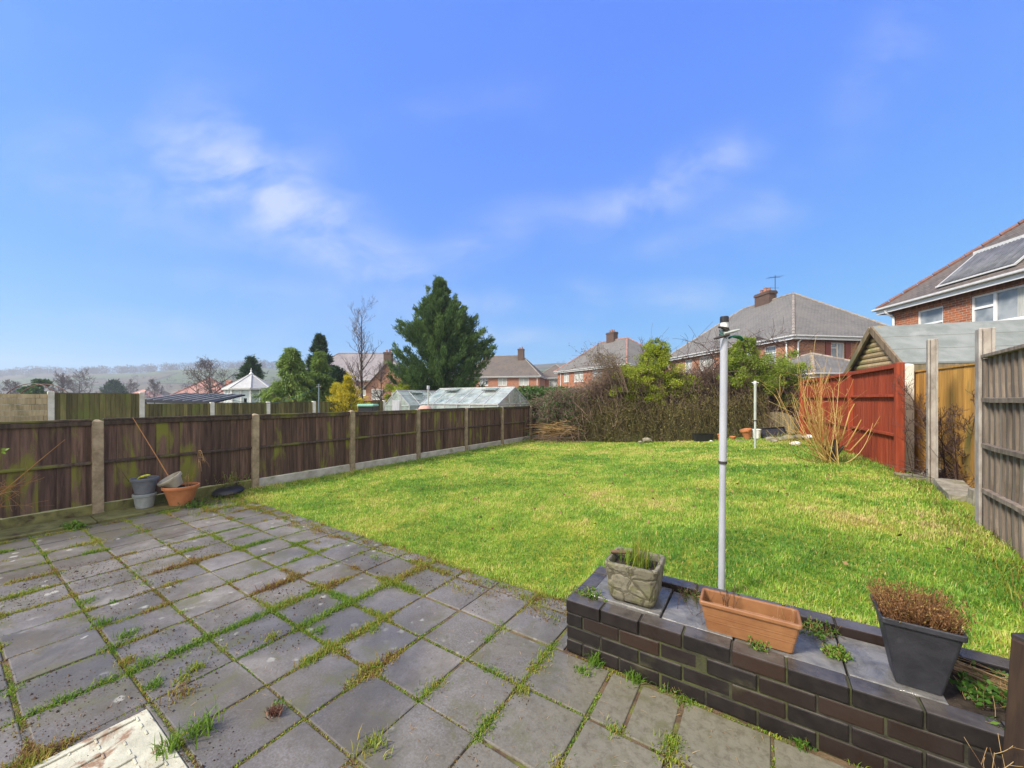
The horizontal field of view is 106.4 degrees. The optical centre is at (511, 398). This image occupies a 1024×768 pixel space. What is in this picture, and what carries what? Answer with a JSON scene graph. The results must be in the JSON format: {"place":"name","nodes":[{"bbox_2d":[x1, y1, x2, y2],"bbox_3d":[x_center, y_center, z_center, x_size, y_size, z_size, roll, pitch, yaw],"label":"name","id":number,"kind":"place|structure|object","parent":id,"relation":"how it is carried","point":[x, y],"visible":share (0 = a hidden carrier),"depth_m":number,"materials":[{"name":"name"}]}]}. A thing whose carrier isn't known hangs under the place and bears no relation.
{"place":"outdoors","nodes":[
{"label":"outdoors","id":0,"kind":"place"},
{"bbox_2d":[0,501,187,541],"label":"path","id":1,"kind":"structure","parent":0,"point":[41,528],"depth_m":4.87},
{"bbox_2d":[0,440,63,510],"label":"briar","id":2,"kind":"object","parent":1,"relation":"on","point":[10,485],"visible":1,"depth_m":4.47,"materials":[{"name":"brown plant"}]},
{"bbox_2d":[132,491,156,508],"bbox_3d":[-5.225,1.439,5.446,0.264,0.202,0.264,0,0,33],"label":"plant pot","id":3,"kind":"object","parent":1,"relation":"on","point":[144,501],"visible":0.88,"depth_m":5.37,"materials":[{"name":"plastic"}]},
{"bbox_2d":[120,468,158,494],"bbox_3d":[-5.250,1.165,5.442,0.379,0.357,0.323,0,0,8],"label":"plant pot","id":4,"kind":"object","parent":3,"relation":"on","point":[144,485],"visible":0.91,"depth_m":5.37,"materials":[{"name":"plastic"}]},
{"bbox_2d":[161,473,199,505],"bbox_3d":[-4.874,1.305,5.639,0.440,0.530,0.440,0,0,33],"label":"terracotta pot","id":5,"kind":"object","parent":1,"relation":"on","point":[183,492],"visible":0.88,"depth_m":5.52,"materials":[{"name":"ceramic"}]},
{"bbox_2d":[157,471,182,487],"bbox_3d":[-4.986,1.200,5.583,0.304,0.259,0.286,0,0,33],"label":"plant pot","id":6,"kind":"object","parent":5,"relation":"on","point":[174,480],"visible":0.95,"depth_m":5.55,"materials":[{"name":"plastic"}]},
{"bbox_2d":[0,363,565,393],"bbox_3d":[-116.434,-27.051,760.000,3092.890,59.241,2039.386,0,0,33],"label":"hills","id":7,"kind":"structure","parent":0,"point":[162,377],"depth_m":437.01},
{"bbox_2d":[0,372,277,393],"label":"woodland","id":8,"kind":"object","parent":7,"relation":"on","point":[137,381],"visible":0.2,"depth_m":367.98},
{"bbox_2d":[0,360,306,376],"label":"woodland","id":9,"kind":"object","parent":7,"relation":"on","point":[93,370],"visible":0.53,"depth_m":560.96,"materials":[{"name":"plant"}]},
{"bbox_2d":[0,495,860,767],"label":"patio","id":10,"kind":"structure","parent":0,"point":[533,734],"depth_m":2.24,"materials":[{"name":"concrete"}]},
{"bbox_2d":[59,520,86,530],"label":"green weed","id":11,"kind":"object","parent":10,"relation":"on","point":[70,526],"visible":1,"depth_m":4.61,"materials":[{"name":"green plant"}]},
{"bbox_2d":[32,709,187,767],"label":"inspection cover","id":12,"kind":"object","parent":10,"relation":"on","point":[129,745],"visible":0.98,"depth_m":1.70,"materials":[{"name":"beige paint"}]},
{"bbox_2d":[177,498,208,507],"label":"green weed","id":13,"kind":"object","parent":10,"relation":"on","point":[192,504],"visible":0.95,"depth_m":5.54,"materials":[{"name":"green plant"}]},
{"bbox_2d":[163,490,270,515],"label":"weeds","id":14,"kind":"object","parent":10,"relation":"on","point":[225,502],"visible":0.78,"depth_m":5.72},
{"bbox_2d":[211,485,244,496],"bbox_3d":[-4.630,1.494,6.251,0.450,0.117,0.448,0,0,33],"label":"pot saucer","id":15,"kind":"object","parent":10,"relation":"on","point":[229,490],"visible":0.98,"depth_m":6.15,"materials":[{"name":"black plastic"}]},
{"bbox_2d":[263,696,285,719],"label":"dry tuft","id":16,"kind":"object","parent":10,"relation":"on","point":[273,710],"visible":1,"depth_m":1.90,"materials":[{"name":"brown plant"}]},
{"bbox_2d":[0,540,689,767],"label":"soil crumbs","id":17,"kind":"object","parent":10,"relation":"on","point":[57,711],"visible":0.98,"depth_m":2.55,"materials":[{"name":"soil"}]},
{"bbox_2d":[2,527,847,766],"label":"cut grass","id":18,"kind":"structure","parent":10,"relation":"on","point":[427,632],"depth_m":2.11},
{"bbox_2d":[0,497,869,767],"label":"joint weeds","id":19,"kind":"object","parent":10,"relation":"on","point":[41,752],"visible":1,"depth_m":2.54,"materials":[{"name":"plant"}]},
{"bbox_2d":[566,566,1009,767],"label":"brick planter","id":20,"kind":"object","parent":10,"relation":"on","point":[864,708],"visible":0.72,"depth_m":1.81,"materials":[{"name":"brick"}]},
{"bbox_2d":[574,582,606,600],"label":"green weed","id":21,"kind":"object","parent":20,"relation":"on","point":[589,593],"visible":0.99,"depth_m":2.42,"materials":[{"name":"green plant"}]},
{"bbox_2d":[605,528,664,608],"bbox_3d":[0.794,0.997,2.402,0.342,0.482,0.390,0,0,31],"label":"stone trough","id":22,"kind":"object","parent":20,"relation":"on","point":[635,574],"visible":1,"depth_m":2.30,"materials":[{"name":"stone"}]},
{"bbox_2d":[672,583,700,603],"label":"green weed","id":23,"kind":"object","parent":20,"relation":"on","point":[687,595],"visible":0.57,"depth_m":2.38,"materials":[{"name":"green plant"}]},
{"bbox_2d":[699,583,802,652],"bbox_3d":[1.241,1.118,2.015,0.448,0.261,0.174,0,0,32],"label":"window box","id":24,"kind":"object","parent":20,"relation":"on","point":[778,627],"visible":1,"depth_m":1.99,"materials":[{"name":"plastic"}]},
{"bbox_2d":[747,635,771,654],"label":"green weed","id":25,"kind":"object","parent":20,"relation":"on","point":[758,646],"visible":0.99,"depth_m":1.90,"materials":[{"name":"green plant"}]},
{"bbox_2d":[799,614,842,642],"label":"green weed","id":26,"kind":"object","parent":20,"relation":"on","point":[819,627],"visible":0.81,"depth_m":2.03,"materials":[{"name":"green plant"}]},
{"bbox_2d":[819,643,853,661],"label":"green weed","id":27,"kind":"object","parent":20,"relation":"on","point":[838,652],"visible":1,"depth_m":1.85,"materials":[{"name":"green plant"}]},
{"bbox_2d":[862,574,979,695],"bbox_3d":[1.790,1.033,1.701,0.323,0.429,0.359,0,0,35],"label":"square pot","id":28,"kind":"object","parent":20,"relation":"on","point":[924,642],"visible":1,"depth_m":1.63,"materials":[{"name":"black plastic"}]},
{"bbox_2d":[949,660,1008,729],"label":"green weed","id":29,"kind":"object","parent":20,"relation":"on","point":[987,694],"visible":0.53,"depth_m":1.61,"materials":[{"name":"green plant"}]},
{"bbox_2d":[952,656,1007,692],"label":"withered weed","id":30,"kind":"object","parent":20,"relation":"on","point":[962,668],"visible":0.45,"depth_m":1.70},
{"bbox_2d":[964,735,1022,767],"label":"withered weed","id":31,"kind":"object","parent":10,"relation":"on","point":[994,754],"visible":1,"depth_m":1.32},
{"bbox_2d":[1002,633,1023,767],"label":"timber post","id":32,"kind":"object","parent":10,"relation":"on","point":[1014,728],"visible":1,"depth_m":1.32,"materials":[{"name":"brown wood"}]},
{"bbox_2d":[0,404,917,602],"bbox_3d":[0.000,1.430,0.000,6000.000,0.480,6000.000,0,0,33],"label":"ground","id":33,"kind":"structure","parent":0,"point":[564,601],"depth_m":9.04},
{"bbox_2d":[0,379,20,404],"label":"bare tree","id":34,"kind":"object","parent":33,"relation":"on","point":[14,385],"visible":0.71,"depth_m":90.03,"materials":[{"name":"grey plant"}]},
{"bbox_2d":[16,378,52,404],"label":"dark evergreen","id":35,"kind":"object","parent":33,"relation":"on","point":[38,389],"visible":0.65,"depth_m":43.25,"materials":[{"name":"green plant"}]},
{"bbox_2d":[6,383,68,410],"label":"tunnel hoops","id":36,"kind":"object","parent":33,"relation":"on","point":[36,385],"visible":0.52,"depth_m":14.04,"materials":[{"name":"metal"}]},
{"bbox_2d":[46,371,75,393],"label":"bare tree","id":37,"kind":"object","parent":33,"relation":"on","point":[64,380],"visible":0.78,"depth_m":84.80,"materials":[{"name":"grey plant"}]},
{"bbox_2d":[65,368,95,392],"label":"bare tree","id":38,"kind":"object","parent":33,"relation":"on","point":[78,388],"visible":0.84,"depth_m":110.06,"materials":[{"name":"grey plant"}]},
{"bbox_2d":[96,378,129,392],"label":"cedar","id":39,"kind":"object","parent":33,"relation":"on","point":[113,386],"visible":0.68,"depth_m":94.17,"materials":[{"name":"green plant"}]},
{"bbox_2d":[144,377,164,398],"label":"bare tree","id":40,"kind":"object","parent":33,"relation":"on","point":[154,386],"visible":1,"depth_m":109.55,"materials":[{"name":"grey plant"}]},
{"bbox_2d":[0,391,391,421],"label":"green fence","id":41,"kind":"object","parent":33,"relation":"on","point":[52,405],"visible":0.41,"depth_m":12.17,"materials":[{"name":"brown wood"}]},
{"bbox_2d":[145,392,246,403],"bbox_3d":[-14.485,0.625,17.547,3.658,1.890,1.695,0,0,8],"label":"glazed canopy","id":42,"kind":"object","parent":33,"relation":"on","point":[185,397],"visible":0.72,"depth_m":17.29,"materials":[{"name":"glass"}]},
{"bbox_2d":[171,378,224,402],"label":"bungalow","id":43,"kind":"object","parent":33,"relation":"on","point":[189,389],"visible":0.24,"depth_m":49.15,"materials":[{"name":"red tile"}]},
{"bbox_2d":[180,356,238,393],"bbox_3d":[-31.909,-1.510,39.731,5.243,6.185,4.795,0,0,3],"label":"bare tree","id":44,"kind":"object","parent":33,"relation":"on","point":[208,389],"visible":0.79,"depth_m":39.73,"materials":[{"name":"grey plant"}]},
{"bbox_2d":[221,370,270,402],"bbox_3d":[-17.707,-0.270,26.000,2.999,3.680,2.999,0,0,-10],"label":"conservatory","id":45,"kind":"object","parent":33,"relation":"on","point":[250,384],"visible":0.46,"depth_m":24.98,"materials":[{"name":"white plastic"}]},
{"bbox_2d":[232,353,267,379],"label":"spruce tree","id":46,"kind":"object","parent":33,"relation":"on","point":[249,365],"visible":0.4,"depth_m":33.68,"materials":[{"name":"green plant"}]},
{"bbox_2d":[0,406,538,529],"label":"board fence","id":47,"kind":"object","parent":33,"relation":"on","point":[84,462],"visible":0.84,"depth_m":6.31,"materials":[{"name":"brown wood"}]},
{"bbox_2d":[214,471,251,489],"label":"yellow weed","id":48,"kind":"object","parent":47,"relation":"attached to","point":[231,480],"visible":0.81,"depth_m":6.45,"materials":[{"name":"green plant"}]},
{"bbox_2d":[251,347,324,401],"bbox_3d":[-12.868,-0.367,21.994,4.816,5.404,4.731,0,0,33],"label":"cedar tree","id":49,"kind":"object","parent":33,"relation":"on","point":[294,374],"visible":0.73,"depth_m":21.59,"materials":[{"name":"green plant"}]},
{"bbox_2d":[297,349,336,401],"bbox_3d":[-11.791,-0.509,23.622,2.847,5.100,2.932,0,0,-7],"label":"cedar tree","id":50,"kind":"object","parent":33,"relation":"on","point":[319,365],"visible":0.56,"depth_m":23.34,"materials":[{"name":"green plant"}]},
{"bbox_2d":[305,332,336,374],"bbox_3d":[-15.573,-1.841,30.789,4.780,7.221,4.518,0,0,33],"label":"spruce tree","id":51,"kind":"object","parent":33,"relation":"on","point":[319,341],"visible":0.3,"depth_m":30.68,"materials":[{"name":"green plant"}]},
{"bbox_2d":[328,365,357,398],"bbox_3d":[-13.232,-0.391,28.992,3.396,4.322,3.596,0,0,33],"label":"spruce tree","id":52,"kind":"object","parent":33,"relation":"on","point":[337,372],"visible":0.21,"depth_m":28.61,"materials":[{"name":"green plant"}]},
{"bbox_2d":[329,371,369,411],"bbox_3d":[-8.121,0.180,18.976,2.120,3.180,2.152,0,0,-32],"label":"golden conifer","id":53,"kind":"object","parent":33,"relation":"on","point":[345,394],"visible":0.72,"depth_m":18.78,"materials":[{"name":"yellow plant"}]},
{"bbox_2d":[306,353,398,401],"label":"brick house","id":54,"kind":"structure","parent":33,"relation":"on","point":[350,357],"depth_m":50.40,"materials":[{"name":"pink tile"}]},
{"bbox_2d":[341,296,381,397],"bbox_3d":[-10.961,-2.940,27.007,3.010,9.027,2.450,0,0,2],"label":"birch tree","id":55,"kind":"object","parent":33,"relation":"on","point":[360,371],"visible":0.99,"depth_m":27.07,"materials":[{"name":"brown plant"}]},
{"bbox_2d":[357,404,378,410],"bbox_3d":[-5.716,0.885,15.200,0.660,1.370,0.620,0,0,0],"label":"garden chest","id":56,"kind":"object","parent":33,"relation":"on","point":[367,407],"visible":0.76,"depth_m":14.92,"materials":[{"name":"black plastic"}]},
{"bbox_2d":[368,362,393,400],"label":"bare tree","id":57,"kind":"object","parent":33,"relation":"on","point":[380,397],"visible":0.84,"depth_m":26.63,"materials":[{"name":"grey plant"}]},
{"bbox_2d":[363,349,411,400],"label":"brick house","id":58,"kind":"structure","parent":33,"relation":"on","point":[387,355],"depth_m":44.00,"materials":[{"name":"brown brick"}]},
{"bbox_2d":[383,381,410,400],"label":"yellow shrub","id":59,"kind":"object","parent":33,"relation":"on","point":[393,388],"visible":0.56,"depth_m":22.91,"materials":[{"name":"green plant"}]},
{"bbox_2d":[384,390,438,410],"bbox_3d":[-4.930,0.564,20.181,1.910,2.047,2.968,0,0,33],"label":"greenhouse","id":60,"kind":"object","parent":33,"relation":"on","point":[403,400],"visible":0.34,"depth_m":19.19,"materials":[{"name":"glass"}]},
{"bbox_2d":[383,274,497,402],"bbox_3d":[-4.247,-3.208,24.957,7.070,9.955,7.330,0,0,33],"label":"cypress tree","id":61,"kind":"object","parent":33,"relation":"on","point":[442,336],"visible":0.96,"depth_m":23.68,"materials":[{"name":"green plant"}]},
{"bbox_2d":[421,387,528,408],"bbox_3d":[-1.674,0.534,17.262,4.335,2.108,2.480,0,0,33],"label":"greenhouse","id":62,"kind":"object","parent":33,"relation":"on","point":[489,396],"visible":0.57,"depth_m":16.54,"materials":[{"name":"glass"}]},
{"bbox_2d":[466,347,546,399],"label":"brick house","id":63,"kind":"structure","parent":33,"relation":"on","point":[518,370],"depth_m":62.79,"materials":[{"name":"beige tile"}]},
{"bbox_2d":[508,385,574,428],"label":"laurel hedge","id":64,"kind":"object","parent":33,"relation":"on","point":[534,390],"visible":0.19,"depth_m":17.40,"materials":[{"name":"green plant"}]},
{"bbox_2d":[542,364,559,386],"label":"brick house","id":65,"kind":"structure","parent":33,"relation":"on","point":[550,375],"depth_m":66.58,"materials":[{"name":"tile"}]},
{"bbox_2d":[512,379,607,441],"bbox_3d":[1.886,0.921,15.052,4.100,3.448,3.302,0,0,33],"label":"ivy mound","id":66,"kind":"object","parent":33,"relation":"on","point":[549,407],"visible":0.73,"depth_m":14.44,"materials":[{"name":"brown plant"}]},
{"bbox_2d":[556,341,632,395],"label":"arching shrub","id":67,"kind":"object","parent":33,"relation":"on","point":[614,368],"visible":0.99,"depth_m":13.33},
{"bbox_2d":[565,379,636,441],"bbox_3d":[3.167,0.510,13.898,2.808,2.515,0.769,0,0,21],"label":"dead growth","id":68,"kind":"object","parent":33,"relation":"on","point":[607,426],"visible":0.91,"depth_m":13.84,"materials":[{"name":"plant"}]},
{"bbox_2d":[544,361,663,440],"bbox_3d":[3.581,0.710,14.915,4.754,4.574,3.445,0,0,33],"label":"bramble hedge","id":69,"kind":"object","parent":33,"relation":"on","point":[598,389],"visible":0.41,"depth_m":14.37,"materials":[{"name":"plant"}]},
{"bbox_2d":[554,329,668,386],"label":"brick house","id":70,"kind":"structure","parent":33,"relation":"on","point":[613,343],"depth_m":46.54,"materials":[{"name":"brown tile"}]},
{"bbox_2d":[561,404,758,441],"bbox_3d":[4.925,0.972,13.485,6.479,1.596,0.090,0,0,20],"label":"pale fence","id":71,"kind":"object","parent":33,"relation":"on","point":[666,437],"visible":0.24,"depth_m":13.40,"materials":[{"name":"wood"}]},
{"bbox_2d":[614,379,707,441],"bbox_3d":[5.070,0.482,13.197,3.040,2.373,0.706,0,0,20],"label":"dead growth","id":72,"kind":"object","parent":33,"relation":"on","point":[675,415],"visible":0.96,"depth_m":13.15,"materials":[{"name":"plant"}]},
{"bbox_2d":[604,361,736,439],"bbox_3d":[5.623,0.600,14.493,5.769,4.288,3.661,0,0,33],"label":"bramble hedge","id":73,"kind":"object","parent":33,"relation":"on","point":[680,375],"visible":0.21,"depth_m":13.56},
{"bbox_2d":[683,371,785,440],"bbox_3d":[7.058,0.250,12.505,3.103,2.422,0.723,0,0,19],"label":"dead growth","id":74,"kind":"object","parent":33,"relation":"on","point":[710,415],"visible":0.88,"depth_m":12.45,"materials":[{"name":"plant"}]},
{"bbox_2d":[670,314,818,399],"bbox_3d":[7.764,-1.405,12.962,5.397,2.911,1.698,0,0,-1],"label":"arching shrub","id":75,"kind":"object","parent":33,"relation":"on","point":[768,340],"visible":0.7,"depth_m":12.83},
{"bbox_2d":[673,352,821,437],"bbox_3d":[8.197,0.417,13.472,5.185,4.083,3.498,0,0,33],"label":"bramble hedge","id":76,"kind":"object","parent":33,"relation":"on","point":[792,412],"visible":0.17,"depth_m":12.87,"materials":[{"name":"plant"}]},
{"bbox_2d":[669,275,889,374],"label":"brick house","id":77,"kind":"structure","parent":33,"relation":"on","point":[840,332],"depth_m":23.88,"materials":[{"name":"grey tile"}]},
{"bbox_2d":[831,342,843,357],"bbox_3d":[18.662,-2.690,21.953,0.980,1.080,0.135,0,0,-9],"label":"window","id":78,"kind":"structure","parent":77,"relation":"in","point":[839,347],"depth_m":21.99,"materials":[{"name":"glass"}]},
{"bbox_2d":[779,353,851,423],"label":"brick garage","id":79,"kind":"structure","parent":33,"relation":"on","point":[832,362],"depth_m":18.84,"materials":[{"name":"grey tile"}]},
{"bbox_2d":[800,362,904,472],"bbox_3d":[7.478,0.505,8.894,0.105,2.130,6.786,0,0,27],"label":"red fence","id":80,"kind":"object","parent":33,"relation":"on","point":[880,397],"visible":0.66,"depth_m":7.04,"materials":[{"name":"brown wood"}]},
{"bbox_2d":[905,364,913,471],"bbox_3d":[6.508,0.435,6.309,0.140,2.030,0.120,0,0,27],"label":"concrete post","id":81,"kind":"object","parent":33,"relation":"on","point":[909,369],"visible":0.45,"depth_m":6.25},
{"bbox_2d":[856,370,974,486],"bbox_3d":[6.228,0.495,5.241,1.970,1.905,2.037,0,0,33],"label":"bare shrub","id":82,"kind":"object","parent":33,"relation":"on","point":[956,473],"visible":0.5,"depth_m":5.22,"materials":[{"name":"plant"}]},
{"bbox_2d":[844,319,1023,372],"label":"log cabin","id":83,"kind":"object","parent":33,"relation":"on","point":[880,345],"visible":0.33,"depth_m":7.78,"materials":[{"name":"grey wood"}]},
{"bbox_2d":[914,363,974,487],"bbox_3d":[5.706,0.395,4.410,0.070,1.710,4.511,0,0,26],"label":"golden fence","id":84,"kind":"object","parent":33,"relation":"on","point":[955,382],"visible":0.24,"depth_m":5.31,"materials":[{"name":"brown wood"}]},
{"bbox_2d":[871,219,1023,324],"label":"brick house","id":85,"kind":"structure","parent":33,"relation":"on","point":[985,282],"depth_m":12.31,"materials":[{"name":"brown tile"}]},
{"bbox_2d":[918,306,942,323],"bbox_3d":[14.674,-2.495,13.433,0.135,1.350,1.010,0,0,6],"label":"window","id":86,"kind":"structure","parent":85,"relation":"in","point":[933,315],"depth_m":13.44,"materials":[{"name":"white plastic"}]},
{"bbox_2d":[972,284,1023,321],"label":"window","id":87,"kind":"structure","parent":85,"relation":"in","point":[1001,304],"depth_m":11.46,"materials":[{"name":"white plastic"}]},
{"bbox_2d":[0,0,1023,373],"label":"sky","id":88,"kind":"structure","parent":0,"point":[181,181],"materials":[{"name":"blue"}]},
{"bbox_2d":[234,437,1023,658],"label":"lawn","id":89,"kind":"structure","parent":0,"point":[971,508],"depth_m":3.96,"materials":[{"name":"plant"}]},
{"bbox_2d":[519,416,592,442],"bbox_3d":[1.770,1.107,13.964,3.201,0.975,2.501,0,0,0],"label":"twig pile","id":90,"kind":"object","parent":89,"relation":"on","point":[563,431],"visible":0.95,"depth_m":13.84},
{"bbox_2d":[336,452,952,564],"bbox_3d":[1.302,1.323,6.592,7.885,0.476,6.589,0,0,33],"label":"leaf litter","id":91,"kind":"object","parent":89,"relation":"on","point":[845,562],"visible":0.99,"depth_m":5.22,"materials":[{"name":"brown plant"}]},
{"bbox_2d":[605,324,703,440],"bbox_3d":[5.054,-0.587,13.802,3.501,4.194,1.792,0,0,2],"label":"lime bush","id":92,"kind":"object","parent":89,"relation":"on","point":[658,355],"visible":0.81,"depth_m":13.50,"materials":[{"name":"green plant"}]},
{"bbox_2d":[692,433,713,440],"bbox_3d":[6.133,1.230,12.300,0.620,0.250,0.260,0,0,0],"label":"black trough","id":93,"kind":"object","parent":89,"relation":"on","point":[702,436],"visible":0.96,"depth_m":12.20,"materials":[{"name":"plastic"}]},
{"bbox_2d":[714,316,739,589],"bbox_3d":[1.383,0.526,2.493,0.168,2.128,0.071,0,0,0],"label":"washing line pole","id":94,"kind":"object","parent":89,"relation":"on","point":[724,333],"visible":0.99,"depth_m":2.48,"materials":[{"name":"metal"}]},
{"bbox_2d":[711,344,758,414],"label":"lime bush","id":95,"kind":"object","parent":89,"relation":"on","point":[736,376],"visible":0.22,"depth_m":12.75,"materials":[{"name":"green plant"}]},
{"bbox_2d":[752,381,758,447],"bbox_3d":[5.970,0.482,9.401,0.160,1.848,0.066,0,0,16],"label":"washing line pole","id":96,"kind":"object","parent":89,"relation":"on","point":[755,400],"visible":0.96,"depth_m":9.38,"materials":[{"name":"white metal"}]},
{"bbox_2d":[716,328,818,427],"bbox_3d":[8.357,-0.540,12.386,2.501,3.480,2.503,0,0,-37],"label":"green bush","id":97,"kind":"object","parent":89,"relation":"on","point":[765,377],"visible":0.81,"depth_m":12.32,"materials":[{"name":"green plant"}]},
{"bbox_2d":[757,412,794,435],"bbox_3d":[8.397,0.835,12.186,1.000,0.850,0.054,0,0,20],"label":"arched panel","id":98,"kind":"object","parent":89,"relation":"on","point":[780,420],"visible":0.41,"depth_m":12.15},
{"bbox_2d":[761,339,879,463],"bbox_3d":[5.516,0.003,6.913,1.790,2.308,1.285,0,0,33],"label":"orange shrub","id":99,"kind":"object","parent":89,"relation":"on","point":[831,455],"visible":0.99,"depth_m":6.87,"materials":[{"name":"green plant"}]},
{"bbox_2d":[803,439,933,486],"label":"long grass","id":100,"kind":"structure","parent":89,"relation":"on","point":[897,477],"depth_m":6.60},
{"bbox_2d":[891,405,962,472],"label":"bare shrub","id":101,"kind":"object","parent":89,"relation":"on","point":[908,437],"visible":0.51,"depth_m":5.69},
{"bbox_2d":[926,338,937,483],"bbox_3d":[5.612,0.350,5.115,0.098,2.300,0.113,0,0,38],"label":"concrete post","id":102,"kind":"object","parent":89,"relation":"on","point":[932,403],"visible":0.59,"depth_m":5.10,"materials":[{"name":"concrete"}]},
{"bbox_2d":[934,478,970,500],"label":"concrete block","id":103,"kind":"structure","parent":89,"relation":"on","point":[960,487],"depth_m":4.48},
{"bbox_2d":[902,474,1023,611],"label":"long grass","id":104,"kind":"structure","parent":89,"relation":"on","point":[990,548],"depth_m":3.12,"materials":[{"name":"plant"}]},
{"bbox_2d":[967,488,974,505],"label":"concrete block","id":105,"kind":"structure","parent":89,"relation":"on","point":[971,496],"depth_m":4.12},
{"bbox_2d":[975,327,995,525],"bbox_3d":[4.290,0.415,3.472,0.102,2.110,0.117,0,0,38],"label":"concrete post","id":106,"kind":"object","parent":89,"relation":"on","point":[985,340],"visible":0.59,"depth_m":3.46,"materials":[{"name":"concrete"}]},
{"bbox_2d":[980,344,1023,559],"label":"grey fence","id":107,"kind":"object","parent":89,"relation":"on","point":[1002,446],"visible":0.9,"depth_m":3.11,"materials":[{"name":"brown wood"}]},
{"bbox_3d":[7.310,1.334,11.507,1.130,0.138,0.180,0,0,-6],"label":"plank support","id":108,"kind":"object","parent":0,"visible":0},
{"bbox_3d":[7.334,1.226,11.500,1.240,0.055,0.180,-3,0,-6],"label":"timber plank","id":109,"kind":"object","parent":108,"relation":"on","visible":0},
{"bbox_2d":[758,427,786,437],"bbox_3d":[7.936,1.029,11.661,0.860,0.367,0.196,0,0,-3],"label":"ribbed tray","id":110,"kind":"object","parent":109,"relation":"on","point":[771,431],"visible":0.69,"depth_m":11.67,"materials":[{"name":"black plastic"}]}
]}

